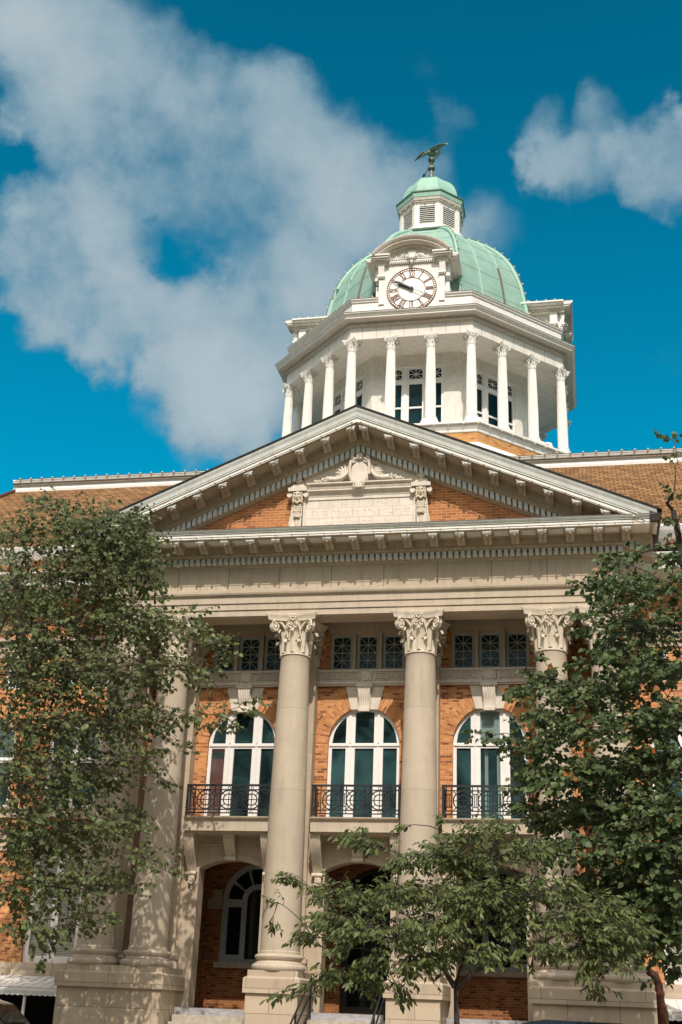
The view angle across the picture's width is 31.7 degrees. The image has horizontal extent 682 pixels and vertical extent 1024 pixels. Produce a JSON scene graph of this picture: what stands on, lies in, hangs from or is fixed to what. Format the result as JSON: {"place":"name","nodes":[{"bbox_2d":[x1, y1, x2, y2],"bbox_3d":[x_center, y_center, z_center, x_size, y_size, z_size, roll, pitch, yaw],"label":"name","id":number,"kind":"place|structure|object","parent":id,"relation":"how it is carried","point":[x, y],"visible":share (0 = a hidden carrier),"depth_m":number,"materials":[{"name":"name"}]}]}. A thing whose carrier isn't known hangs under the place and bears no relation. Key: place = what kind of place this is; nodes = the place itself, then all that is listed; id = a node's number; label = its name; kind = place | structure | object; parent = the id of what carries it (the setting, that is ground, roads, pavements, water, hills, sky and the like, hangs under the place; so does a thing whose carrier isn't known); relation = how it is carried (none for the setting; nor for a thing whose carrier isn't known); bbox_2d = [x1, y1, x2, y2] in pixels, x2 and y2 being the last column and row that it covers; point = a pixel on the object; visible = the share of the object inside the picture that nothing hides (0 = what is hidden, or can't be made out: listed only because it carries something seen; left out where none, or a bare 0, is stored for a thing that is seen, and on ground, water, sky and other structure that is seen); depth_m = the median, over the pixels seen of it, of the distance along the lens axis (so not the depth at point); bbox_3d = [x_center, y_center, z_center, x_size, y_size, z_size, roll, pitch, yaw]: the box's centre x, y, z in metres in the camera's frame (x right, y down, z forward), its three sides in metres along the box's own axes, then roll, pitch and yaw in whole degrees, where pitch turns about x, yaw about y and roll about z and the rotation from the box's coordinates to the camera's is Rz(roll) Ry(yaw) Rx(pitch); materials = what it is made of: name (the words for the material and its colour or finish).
{"place":"outdoors","nodes":[
{"label":"outdoors","id":0,"kind":"place"},
{"bbox_2d":[0,0,681,494],"label":"sky","id":1,"kind":"structure","parent":0,"point":[183,182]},
{"bbox_2d":[523,1019,618,1023],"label":"parked car","id":2,"kind":"object","parent":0,"point":[542,1021],"visible":1,"depth_m":25.64,"materials":[{"name":"blue paint"}]},
{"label":"pavement","id":3,"kind":"structure","parent":0,"visible":0},
{"bbox_2d":[0,999,29,1023],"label":"parked car","id":4,"kind":"object","parent":3,"relation":"on","point":[10,1013],"visible":1,"depth_m":30.23,"materials":[{"name":"black paint"}]},
{"bbox_2d":[0,974,56,1014],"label":"awning","id":5,"kind":"object","parent":3,"relation":"on","point":[24,986],"visible":0.82,"depth_m":33.77,"materials":[{"name":"white fabric"}]},
{"bbox_2d":[0,482,271,974],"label":"broadleaf tree","id":6,"kind":"object","parent":3,"relation":"on","point":[122,545],"visible":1,"depth_m":31.42,"materials":[{"name":"green plant"}]},
{"bbox_2d":[290,977,313,1023],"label":"handrail","id":7,"kind":"object","parent":3,"relation":"on","point":[311,993],"visible":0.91,"depth_m":31.75,"materials":[{"name":"black metal"}]},
{"bbox_2d":[370,980,386,1023],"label":"handrail","id":8,"kind":"object","parent":3,"relation":"on","point":[384,1010],"visible":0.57,"depth_m":31.36,"materials":[{"name":"black metal"}]},
{"bbox_2d":[259,812,662,1023],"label":"cherry tree","id":9,"kind":"object","parent":3,"relation":"on","point":[615,936],"visible":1,"depth_m":21.40,"materials":[{"name":"green plant"}]},
{"bbox_2d":[461,430,681,990],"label":"maple tree","id":10,"kind":"object","parent":3,"relation":"on","point":[645,882],"visible":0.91,"depth_m":26.48,"materials":[{"name":"green plant"}]},
{"bbox_2d":[664,998,681,1020],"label":"awning","id":11,"kind":"object","parent":3,"relation":"on","point":[674,1007],"visible":0.99,"depth_m":30.69,"materials":[{"name":"white metal"}]},
{"label":"ground","id":12,"kind":"structure","parent":0,"visible":0},
{"bbox_2d":[0,404,681,1023],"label":"courthouse","id":13,"kind":"structure","parent":12,"relation":"on","point":[380,664],"depth_m":36.11,"materials":[{"name":"stone"}]},
{"bbox_2d":[0,718,15,806],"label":"arched window","id":14,"kind":"structure","parent":13,"relation":"in","point":[7,758],"depth_m":38.82,"materials":[{"name":"white paint"}]},
{"bbox_2d":[7,663,24,688],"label":"lattice window","id":15,"kind":"structure","parent":13,"relation":"in","point":[9,663],"depth_m":39.42,"materials":[{"name":"white paint"}]},
{"bbox_2d":[22,854,85,963],"bbox_3d":[-8.601,11.957,36.293,1.760,3.150,0.130,-2,-23,11],"label":"tall window","id":16,"kind":"structure","parent":13,"relation":"in","point":[61,955],"depth_m":36.11,"materials":[{"name":"white paint"}]},
{"bbox_2d":[42,718,100,807],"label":"arched window","id":17,"kind":"structure","parent":13,"relation":"in","point":[95,742],"depth_m":38.24,"materials":[{"name":"white paint"}]},
{"bbox_2d":[19,469,207,479],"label":"festoon lights","id":18,"kind":"object","parent":13,"relation":"attached to","point":[109,475],"visible":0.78,"depth_m":48.47},
{"bbox_2d":[214,637,235,670],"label":"lattice window","id":19,"kind":"structure","parent":13,"relation":"in","point":[230,668],"depth_m":38.37,"materials":[{"name":"black glass"}]},
{"bbox_2d":[207,864,262,968],"bbox_3d":[-2.672,12.699,37.824,3.200,3.150,0.270,-2,-23,11],"label":"fanlight window","id":20,"kind":"structure","parent":13,"relation":"in","point":[239,937],"depth_m":37.97,"materials":[{"name":"black glass"}]},
{"bbox_2d":[204,712,274,815],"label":"arched window","id":21,"kind":"structure","parent":13,"relation":"in","point":[246,757],"depth_m":37.40,"materials":[{"name":"glass"}]},
{"bbox_2d":[144,421,352,514],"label":"festoon lights","id":22,"kind":"object","parent":13,"relation":"attached to","point":[290,449],"visible":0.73,"depth_m":37.32},
{"bbox_2d":[238,636,260,670],"bbox_3d":[-2.878,4.540,38.234,0.720,1.170,0.070,-2,-23,11],"label":"lattice window","id":23,"kind":"structure","parent":13,"relation":"in","point":[249,646],"depth_m":38.25,"materials":[{"name":"black glass"}]},
{"bbox_2d":[263,636,280,670],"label":"lattice window","id":24,"kind":"structure","parent":13,"relation":"in","point":[272,660],"depth_m":38.10,"materials":[{"name":"black glass"}]},
{"bbox_2d":[330,635,352,669],"bbox_3d":[0.046,4.423,37.671,0.720,1.170,0.070,-2,-23,11],"label":"lattice window","id":25,"kind":"structure","parent":13,"relation":"in","point":[341,645],"depth_m":37.68,"materials":[{"name":"black glass"}]},
{"bbox_2d":[326,711,399,816],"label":"arched window","id":26,"kind":"structure","parent":13,"relation":"in","point":[364,747],"depth_m":38.03,"materials":[{"name":"glass"}]},
{"bbox_2d":[340,869,390,1014],"bbox_3d":[1.073,13.206,37.051,2.100,4.240,0.158,-2,-23,11],"label":"entrance door","id":27,"kind":"structure","parent":13,"relation":"in","point":[350,1003],"depth_m":36.97,"materials":[{"name":"paint"}]},
{"bbox_2d":[85,521,648,542],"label":"festoon lights","id":28,"kind":"object","parent":13,"relation":"attached to","point":[373,531],"visible":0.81,"depth_m":35.50},
{"bbox_2d":[356,634,378,668],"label":"lattice window","id":29,"kind":"structure","parent":13,"relation":"in","point":[367,644],"depth_m":37.53,"materials":[{"name":"black glass"}]},
{"bbox_2d":[382,634,404,668],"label":"lattice window","id":30,"kind":"structure","parent":13,"relation":"in","point":[393,657],"depth_m":37.35,"materials":[{"name":"black glass"}]},
{"bbox_2d":[275,174,576,455],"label":"clock tower","id":31,"kind":"structure","parent":13,"relation":"on","point":[414,339],"depth_m":52.59,"materials":[{"name":"paint"}]},
{"bbox_2d":[333,374,363,413],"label":"chamber window","id":32,"kind":"structure","parent":31,"relation":"in","point":[339,397],"depth_m":54.41,"materials":[{"name":"white paint"}]},
{"bbox_2d":[326,253,371,314],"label":"festoon lights","id":33,"kind":"object","parent":31,"relation":"hanging from","point":[339,281],"visible":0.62,"depth_m":58.47},
{"bbox_2d":[395,363,444,422],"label":"chamber window","id":34,"kind":"structure","parent":31,"relation":"in","point":[410,381],"depth_m":52.12,"materials":[{"name":"white paint"}]},
{"bbox_2d":[415,143,447,177],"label":"eagle weathervane","id":35,"kind":"object","parent":31,"relation":"on","point":[432,153],"visible":0.99,"depth_m":62.39,"materials":[{"name":"green metal"}]},
{"bbox_2d":[400,200,463,225],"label":"festoon lights","id":36,"kind":"object","parent":31,"relation":"attached to","point":[433,201],"visible":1,"depth_m":59.93},
{"bbox_2d":[442,225,461,289],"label":"festoon lights","id":37,"kind":"object","parent":31,"relation":"hanging from","point":[457,245],"visible":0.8,"depth_m":55.52},
{"bbox_2d":[422,422,560,453],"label":"festoon lights","id":38,"kind":"object","parent":31,"relation":"attached to","point":[501,431],"visible":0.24,"depth_m":48.69},
{"bbox_2d":[476,369,515,432],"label":"chamber window","id":39,"kind":"structure","parent":31,"relation":"in","point":[487,384],"depth_m":52.77,"materials":[{"name":"white paint"}]},
{"bbox_2d":[467,238,530,313],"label":"festoon lights","id":40,"kind":"object","parent":31,"relation":"hanging from","point":[512,265],"visible":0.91,"depth_m":56.98},
{"bbox_2d":[452,632,474,667],"bbox_3d":[3.775,4.274,36.954,0.720,1.170,0.070,-2,-23,11],"label":"lattice window","id":41,"kind":"structure","parent":13,"relation":"in","point":[463,643],"depth_m":36.96,"materials":[{"name":"black glass"}]},
{"bbox_2d":[478,632,501,667],"bbox_3d":[4.580,4.242,36.799,0.720,1.170,0.070,-2,-23,11],"label":"lattice window","id":42,"kind":"structure","parent":13,"relation":"in","point":[490,643],"depth_m":36.81,"materials":[{"name":"black glass"}]},
{"bbox_2d":[453,710,528,818],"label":"arched window","id":43,"kind":"structure","parent":13,"relation":"in","point":[473,764],"depth_m":36.05,"materials":[{"name":"white paint"}]},
{"bbox_2d":[458,868,526,977],"bbox_3d":[4.786,12.402,36.389,3.200,3.150,0.270,-2,-23,11],"label":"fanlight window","id":44,"kind":"structure","parent":13,"relation":"in","point":[514,972],"depth_m":36.26,"materials":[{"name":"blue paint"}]},
{"bbox_2d":[360,421,644,520],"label":"festoon lights","id":45,"kind":"object","parent":13,"relation":"attached to","point":[483,464],"visible":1,"depth_m":35.65},
{"bbox_2d":[505,631,529,666],"bbox_3d":[5.384,4.210,36.644,0.720,1.170,0.070,-2,-23,11],"label":"lattice window","id":46,"kind":"structure","parent":13,"relation":"in","point":[516,642],"depth_m":36.65,"materials":[{"name":"black glass"}]},
{"bbox_2d":[507,447,681,456],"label":"festoon lights","id":47,"kind":"object","parent":13,"relation":"attached to","point":[608,451],"visible":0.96,"depth_m":44.85},
{"bbox_2d":[650,729,681,796],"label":"arched window","id":48,"kind":"structure","parent":13,"relation":"in","point":[679,737],"depth_m":34.90,"materials":[{"name":"white paint"}]},
{"bbox_2d":[662,868,681,984],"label":"tall window","id":49,"kind":"structure","parent":13,"relation":"in","point":[680,981],"depth_m":32.48,"materials":[{"name":"white paint"}]}
]}

